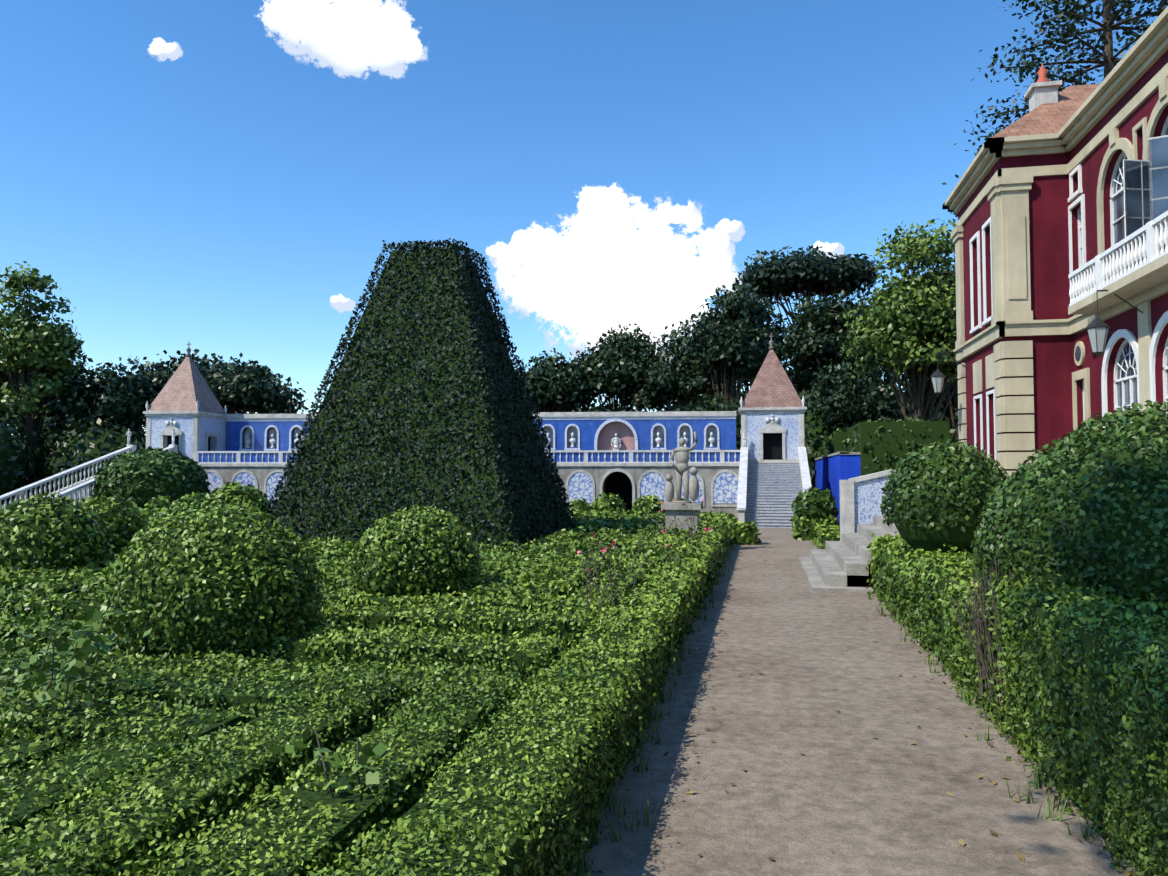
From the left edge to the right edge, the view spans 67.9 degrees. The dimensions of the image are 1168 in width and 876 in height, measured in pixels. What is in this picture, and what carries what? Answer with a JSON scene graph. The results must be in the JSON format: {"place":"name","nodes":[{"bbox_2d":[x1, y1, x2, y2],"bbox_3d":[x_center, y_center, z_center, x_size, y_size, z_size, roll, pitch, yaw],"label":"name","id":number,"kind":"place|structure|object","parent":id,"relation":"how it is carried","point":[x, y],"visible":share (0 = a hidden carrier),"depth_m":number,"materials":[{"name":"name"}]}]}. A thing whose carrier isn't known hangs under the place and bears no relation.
{"place":"outdoors","nodes":[
{"label":"outdoors","id":0,"kind":"place"},
{"bbox_2d":[88,446,210,508],"bbox_3d":[-15.500,1.759,31.063,3.952,2.985,3.983,0,-2,12],"label":"dome hedge","id":1,"kind":"object","parent":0,"point":[118,459],"depth_m":29.78,"materials":[{"name":"green plant"}]},
{"bbox_2d":[1,486,737,521],"bbox_3d":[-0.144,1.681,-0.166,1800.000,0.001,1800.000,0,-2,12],"label":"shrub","id":2,"kind":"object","parent":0,"point":[18,498],"depth_m":56.43,"materials":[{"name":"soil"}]},
{"bbox_2d":[0,341,739,517],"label":"tiled gallery","id":3,"kind":"object","parent":2,"relation":"on","point":[625,456],"visible":0.46,"depth_m":35.02,"materials":[{"name":"tile"}]},
{"bbox_2d":[661,502,702,534],"bbox_3d":[2.135,1.932,18.768,0.840,1.050,0.840,0,-2,12],"label":"statue pedestal","id":4,"kind":"object","parent":2,"relation":"on","point":[672,508],"visible":0.45,"depth_m":18.44,"materials":[{"name":"stone"}]},
{"bbox_2d":[664,432,698,502],"bbox_3d":[2.123,0.636,18.813,0.760,1.544,0.331,0,-2,12],"label":"garden statue","id":5,"kind":"object","parent":4,"relation":"on","point":[691,487],"visible":1,"depth_m":18.75,"materials":[{"name":"stone"}]},
{"bbox_2d":[815,454,860,524],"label":"blue wall","id":6,"kind":"structure","parent":2,"relation":"on","point":[831,471],"depth_m":29.72,"materials":[{"name":"paint"}]},
{"bbox_2d":[814,452,860,459],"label":"wall coping","id":7,"kind":"structure","parent":6,"relation":"on","point":[845,453],"depth_m":28.14,"materials":[{"name":"stone"}]},
{"bbox_2d":[854,475,894,532],"bbox_3d":[6.020,1.462,17.172,1.680,1.860,0.300,0,-2,12],"label":"tile panel","id":8,"kind":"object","parent":2,"relation":"on","point":[868,494],"depth_m":17.11,"materials":[{"name":"blue tile"}]},
{"bbox_2d":[839,468,900,540],"bbox_3d":[6.003,1.417,17.168,1.769,1.948,0.420,0,-2,12],"label":"wall coping","id":9,"kind":"object","parent":8,"relation":"attached to","point":[847,525],"visible":0.38,"depth_m":17.12,"materials":[{"name":"white stone"}]},
{"bbox_2d":[789,514,1167,875],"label":"hedge","id":10,"kind":"object","parent":2,"relation":"on","point":[960,563],"depth_m":4.55,"materials":[{"name":"green plant"}]},
{"bbox_2d":[938,554,1035,721],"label":"bare shrub stems","id":11,"kind":"object","parent":2,"relation":"on","point":[984,666],"visible":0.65,"depth_m":5.90,"materials":[{"name":"brown plant"}]},
{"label":"palace terrace","id":12,"kind":"structure","parent":2,"relation":"on","visible":0},
{"bbox_2d":[942,6,1167,479],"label":"cream palace dressings","id":13,"kind":"structure","parent":12,"relation":"on","point":[1006,191],"depth_m":19.57,"materials":[{"name":"beige stone"}]},
{"bbox_2d":[991,84,1098,137],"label":"roof","id":14,"kind":"structure","parent":13,"relation":"on","point":[1047,118],"depth_m":20.37,"materials":[{"name":"brown tile"}]},
{"bbox_2d":[1024,80,1061,111],"bbox_3d":[11.255,-7.925,21.234,0.660,1.350,0.660,0,-2,12],"label":"chimney","id":15,"kind":"object","parent":14,"relation":"on","point":[1037,94],"visible":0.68,"depth_m":21.01,"materials":[{"name":"white paint"}]},
{"bbox_2d":[1037,63,1048,81],"bbox_3d":[11.255,-8.899,21.274,0.320,0.600,0.320,0,-2,12],"label":"chimney finial","id":16,"kind":"object","parent":15,"relation":"on","point":[1042,72],"visible":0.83,"depth_m":21.20,"materials":[{"name":"orange ceramic"}]},
{"bbox_2d":[1069,50,1167,431],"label":"palace wall","id":17,"kind":"structure","parent":12,"relation":"on","point":[1091,163],"depth_m":17.63,"materials":[{"name":"red paint"}]},
{"bbox_2d":[969,116,1167,464],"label":"white palace joinery","id":18,"kind":"object","parent":17,"relation":"attached to","point":[1104,265],"visible":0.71,"depth_m":16.99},
{"bbox_2d":[1075,127,1167,413],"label":"window panes","id":19,"kind":"structure","parent":18,"relation":"in","point":[1158,148],"depth_m":15.43,"materials":[{"name":"glass"}]},
{"bbox_2d":[0,505,761,875],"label":"parterre hedge","id":20,"kind":"object","parent":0,"point":[518,575],"depth_m":4.39,"materials":[{"name":"green plant"}]},
{"bbox_2d":[569,504,710,608],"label":"rose bushes","id":21,"kind":"object","parent":20,"relation":"on","point":[615,575],"visible":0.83,"depth_m":8.79,"materials":[{"name":"plant"}]},
{"bbox_2d":[575,497,711,571],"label":"flowers","id":22,"kind":"object","parent":21,"relation":"attached to","point":[613,542],"visible":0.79,"depth_m":8.88,"materials":[{"name":"plant"}]},
{"bbox_2d":[261,238,576,545],"bbox_3d":[-3.371,-0.904,19.474,5.920,6.909,5.870,0,-2,12],"label":"yew pyramid","id":23,"kind":"object","parent":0,"point":[501,327],"depth_m":17.73,"materials":[{"name":"green plant"}]},
{"bbox_2d":[0,378,961,503],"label":"shrub","id":24,"kind":"object","parent":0,"point":[71,427],"depth_m":49.15,"materials":[{"name":"green plant"}]},
{"bbox_2d":[0,0,1154,500],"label":"tree","id":25,"kind":"object","parent":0,"point":[578,380],"depth_m":49.30,"materials":[{"name":"green plant"}]},
{"bbox_2d":[0,219,960,433],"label":"tree leaves","id":26,"kind":"object","parent":25,"relation":"attached to","point":[896,315],"visible":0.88,"depth_m":34.54,"materials":[{"name":"green plant"}]},
{"bbox_2d":[732,244,884,304],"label":"pine tree leaves","id":27,"kind":"object","parent":25,"relation":"on","point":[785,271],"visible":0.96,"depth_m":51.15,"materials":[{"name":"green plant"}]},
{"bbox_2d":[926,0,1167,295],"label":"araucaria leaves","id":28,"kind":"object","parent":25,"relation":"on","point":[1071,27],"visible":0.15,"depth_m":31.20,"materials":[{"name":"green plant"}]},
{"bbox_2d":[0,0,1167,434],"label":"sky","id":29,"kind":"structure","parent":0,"point":[227,178],"materials":[{"name":"blue"}]},
{"bbox_2d":[738,454,802,522],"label":"stair parapet","id":30,"kind":"structure","parent":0,"point":[741,515],"depth_m":26.93,"materials":[{"name":"grey stone"}]},
{"bbox_2d":[737,447,811,510],"bbox_3d":[6.535,1.309,29.803,2.380,2.149,6.320,0,-2,12],"label":"stair coping","id":31,"kind":"object","parent":30,"relation":"on","point":[742,482],"visible":0.81,"depth_m":29.82,"materials":[{"name":"grey stone"}]},
{"bbox_2d":[741,431,746,446],"bbox_3d":[6.082,0.041,32.896,0.235,0.648,0.151,0,-2,12],"label":"stair statue","id":32,"kind":"object","parent":31,"relation":"on","point":[744,435],"visible":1,"depth_m":32.87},
{"bbox_2d":[746,412,798,459],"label":"tiled wall","id":33,"kind":"structure","parent":0,"point":[788,422],"depth_m":32.94,"materials":[{"name":"blue tile"}]},
{"bbox_2d":[742,349,802,407],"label":"pavilion roof","id":34,"kind":"structure","parent":33,"relation":"on","point":[772,386],"depth_m":33.33,"materials":[{"name":"tile"}]},
{"bbox_2d":[769,333,773,349],"bbox_3d":[7.396,-3.824,34.220,0.220,0.660,0.209,0,-2,12],"label":"roof finial","id":35,"kind":"object","parent":34,"relation":"on","point":[771,342],"visible":0.98,"depth_m":34.16,"materials":[{"name":"grey stone"}]},
{"bbox_2d":[738,407,806,462],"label":"stone trim","id":36,"kind":"structure","parent":33,"relation":"attached to","point":[772,428],"depth_m":32.88,"materials":[{"name":"grey stone"}]},
{"bbox_2d":[740,395,804,422],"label":"stone ornaments","id":37,"kind":"object","parent":36,"relation":"on","point":[772,419],"visible":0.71,"depth_m":32.90},
{"bbox_2d":[763,433,781,459],"bbox_3d":[7.396,0.003,34.063,1.800,1.960,1.800,0,-2,12],"label":"doorway","id":38,"kind":"structure","parent":33,"relation":"in","point":[772,446],"depth_m":33.17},
{"bbox_2d":[745,463,802,527],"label":"stair risers","id":39,"kind":"object","parent":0,"point":[781,499],"visible":0.56,"depth_m":29.75,"materials":[{"name":"grey stone"}]},
{"bbox_2d":[745,465,802,525],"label":"stair treads","id":40,"kind":"object","parent":39,"relation":"on","point":[771,495],"visible":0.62,"depth_m":29.39,"materials":[{"name":"grey stone"}]},
{"bbox_2d":[567,528,1137,875],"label":"garden path","id":41,"kind":"structure","parent":0,"point":[852,794],"depth_m":5.02,"materials":[{"name":"beige gravel"}]},
{"bbox_2d":[799,516,900,591],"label":"terrace steps","id":42,"kind":"structure","parent":41,"relation":"on","point":[839,566],"depth_m":13.85,"materials":[{"name":"stone"}]},
{"bbox_2d":[620,547,1129,875],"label":"fallen leaves","id":43,"kind":"object","parent":41,"relation":"on","point":[962,842],"visible":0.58,"depth_m":4.82,"materials":[{"name":"brown plant"}]},
{"bbox_2d":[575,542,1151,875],"bbox_3d":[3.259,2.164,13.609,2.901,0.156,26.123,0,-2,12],"label":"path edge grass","id":44,"kind":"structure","parent":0,"point":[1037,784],"depth_m":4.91,"materials":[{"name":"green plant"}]},
{"bbox_2d":[817,416,954,487],"bbox_3d":[11.226,1.293,33.348,3.736,3.785,12.269,0,-2,12],"label":"tall hedge","id":45,"kind":"object","parent":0,"point":[866,431],"depth_m":27.83,"materials":[{"name":"green plant"}]},
{"bbox_2d":[791,400,1167,606],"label":"topiary","id":46,"kind":"object","parent":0,"point":[996,500],"depth_m":5.72,"materials":[{"name":"green plant"}]},
{"bbox_2d":[958,153,1073,470],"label":"building wall","id":47,"kind":"structure","parent":0,"point":[1053,355],"depth_m":19.66,"materials":[{"name":"red paint"}]}
]}

